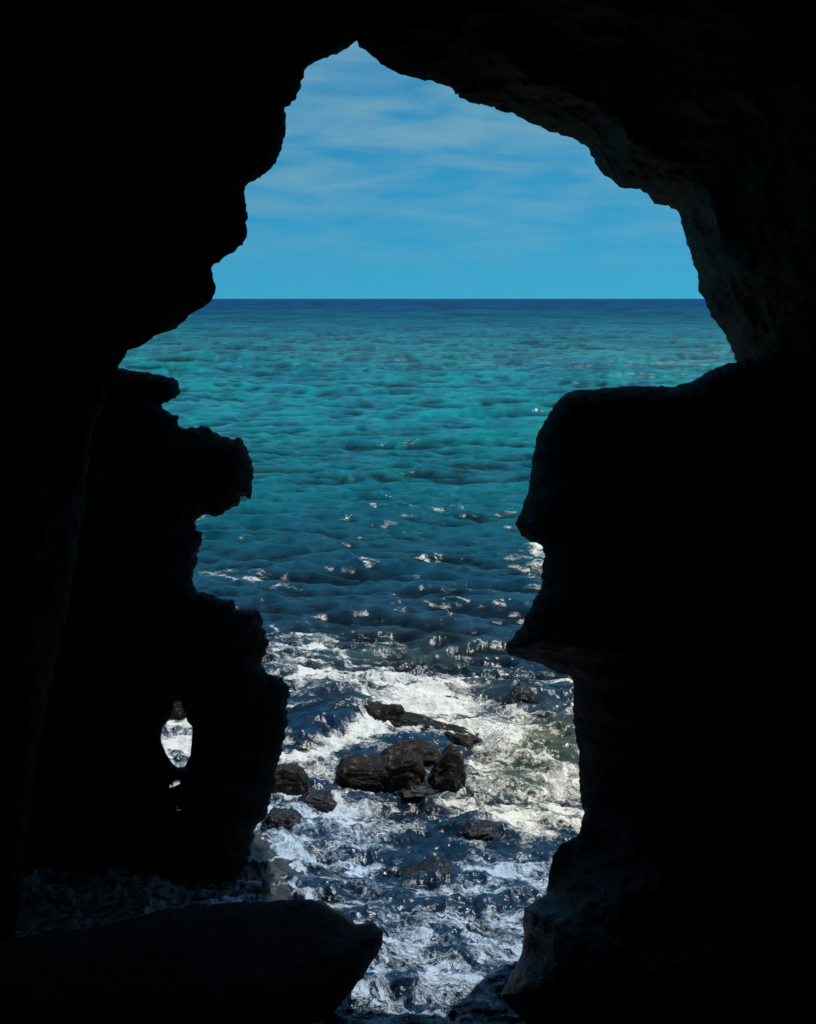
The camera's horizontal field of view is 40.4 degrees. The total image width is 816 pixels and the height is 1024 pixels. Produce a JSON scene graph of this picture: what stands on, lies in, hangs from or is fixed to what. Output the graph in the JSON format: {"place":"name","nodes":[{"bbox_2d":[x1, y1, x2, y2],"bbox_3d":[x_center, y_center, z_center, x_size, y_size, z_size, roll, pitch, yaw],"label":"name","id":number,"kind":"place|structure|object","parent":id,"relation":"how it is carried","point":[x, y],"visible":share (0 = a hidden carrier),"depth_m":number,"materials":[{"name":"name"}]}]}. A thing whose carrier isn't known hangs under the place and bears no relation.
{"place":"outdoors","nodes":[
{"label":"outdoors","id":0,"kind":"place"},
{"bbox_2d":[0,0,815,940],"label":"cave wall","id":1,"kind":"structure","parent":0,"point":[140,144],"depth_m":10.38,"materials":[{"name":"stone"}]},
{"bbox_2d":[506,351,815,837],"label":"rock outcrop","id":2,"kind":"object","parent":1,"relation":"attached to","point":[668,627],"visible":0.64,"depth_m":9.96,"materials":[{"name":"black stone"}]},
{"bbox_2d":[118,299,735,1023],"bbox_3d":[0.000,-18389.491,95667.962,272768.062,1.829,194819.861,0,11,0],"label":"sea","id":3,"kind":"structure","parent":0,"point":[362,545],"depth_m":33.97,"materials":[{"name":"liquid"}]},
{"bbox_2d":[23,368,289,885],"bbox_3d":[-5.616,2.025,15.259,7.994,8.265,1.687,0,11,0],"label":"rock pillar","id":4,"kind":"object","parent":3,"relation":"in","point":[150,635],"visible":0.71,"depth_m":14.85,"materials":[{"name":"black stone"}]},
{"bbox_2d":[15,821,326,1017],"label":"rocky ground","id":5,"kind":"structure","parent":3,"relation":"in","point":[51,899],"depth_m":14.20,"materials":[{"name":"grey stone"}]},
{"bbox_2d":[261,807,302,829],"bbox_3d":[-1.935,4.980,17.055,0.642,0.878,0.532,0,11,0],"label":"boulder","id":6,"kind":"object","parent":5,"relation":"on","point":[277,818],"visible":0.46,"depth_m":16.84,"materials":[{"name":"grey stone"}]},
{"bbox_2d":[297,789,336,812],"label":"boulder","id":7,"kind":"object","parent":5,"relation":"on","point":[322,801],"visible":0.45,"depth_m":17.58,"materials":[{"name":"grey stone"}]},
{"bbox_2d":[170,701,185,719],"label":"boulder","id":8,"kind":"object","parent":3,"relation":"in","point":[178,712],"visible":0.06,"depth_m":21.21,"materials":[{"name":"stone"}]},
{"bbox_2d":[0,899,382,1023],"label":"foreground boulder","id":9,"kind":"object","parent":3,"relation":"in","point":[301,961],"visible":1,"depth_m":11.46,"materials":[{"name":"black stone"}]},
{"bbox_2d":[272,763,308,795],"bbox_3d":[-1.941,4.669,18.242,0.661,1.049,0.534,0,11,0],"label":"boulder","id":10,"kind":"object","parent":3,"relation":"in","point":[291,779],"visible":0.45,"depth_m":17.97,"materials":[{"name":"brown stone"}]},
{"bbox_2d":[336,753,392,791],"bbox_3d":[-0.650,4.596,18.446,1.132,1.107,0.802,0,11,0],"label":"boulder","id":11,"kind":"object","parent":3,"relation":"in","point":[369,772],"visible":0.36,"depth_m":18.05,"materials":[{"name":"brown stone"}]},
{"bbox_2d":[379,704,404,721],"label":"boulder","id":12,"kind":"object","parent":3,"relation":"in","point":[389,711],"visible":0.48,"depth_m":21.10,"materials":[{"name":"brown stone"}]},
{"bbox_2d":[385,748,425,792],"bbox_3d":[-0.081,4.552,18.362,0.776,1.231,0.717,0,11,0],"label":"boulder","id":13,"kind":"object","parent":3,"relation":"in","point":[404,767],"visible":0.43,"depth_m":18.01,"materials":[{"name":"brown stone"}]},
{"bbox_2d":[380,738,439,766],"bbox_3d":[-0.013,4.469,19.214,1.257,1.070,0.697,0,11,0],"label":"boulder","id":14,"kind":"object","parent":3,"relation":"in","point":[428,752],"visible":0.28,"depth_m":19.01,"materials":[{"name":"brown stone"}]},
{"bbox_2d":[392,779,440,803],"bbox_3d":[0.178,4.828,18.150,1.119,0.880,0.564,0,11,0],"label":"boulder","id":15,"kind":"object","parent":3,"relation":"in","point":[420,791],"visible":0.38,"depth_m":17.91,"materials":[{"name":"grey stone"}]},
{"bbox_2d":[364,700,482,749],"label":"rock ridge","id":16,"kind":"object","parent":3,"relation":"in","point":[459,737],"visible":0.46,"depth_m":20.81,"materials":[{"name":"brown stone"}]},
{"bbox_2d":[397,856,452,881],"bbox_3d":[0.284,5.319,15.717,0.881,0.810,0.662,0,11,0],"label":"boulder","id":17,"kind":"object","parent":3,"relation":"in","point":[427,864],"visible":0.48,"depth_m":15.65,"materials":[{"name":"grey stone"}]},
{"bbox_2d":[331,661,538,763],"bbox_3d":[0.714,3.497,21.280,3.277,0.891,5.584,2,11,10],"label":"sea spray","id":18,"kind":"object","parent":3,"relation":"on","point":[477,708],"visible":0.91,"depth_m":21.53,"materials":[{"name":"white liquid"}]},
{"bbox_2d":[427,745,465,792],"bbox_3d":[0.615,4.520,18.262,0.678,1.351,0.622,0,11,0],"label":"boulder","id":19,"kind":"object","parent":3,"relation":"in","point":[448,772],"visible":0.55,"depth_m":17.99,"materials":[{"name":"brown stone"}]},
{"bbox_2d":[458,819,500,840],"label":"boulder","id":20,"kind":"object","parent":3,"relation":"in","point":[486,830],"visible":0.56,"depth_m":16.65,"materials":[{"name":"grey stone"}]},
{"bbox_2d":[502,681,537,704],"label":"boulder","id":21,"kind":"object","parent":3,"relation":"in","point":[520,691],"visible":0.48,"depth_m":21.99,"materials":[{"name":"grey stone"}]},
{"bbox_2d":[500,798,815,1023],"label":"rock buttress","id":22,"kind":"object","parent":3,"relation":"in","point":[697,914],"visible":0.88,"depth_m":11.38,"materials":[{"name":"black stone"}]},
{"bbox_2d":[211,41,703,298],"label":"sky","id":23,"kind":"structure","parent":0,"point":[383,183],"materials":[{"name":"blue"}]}
]}

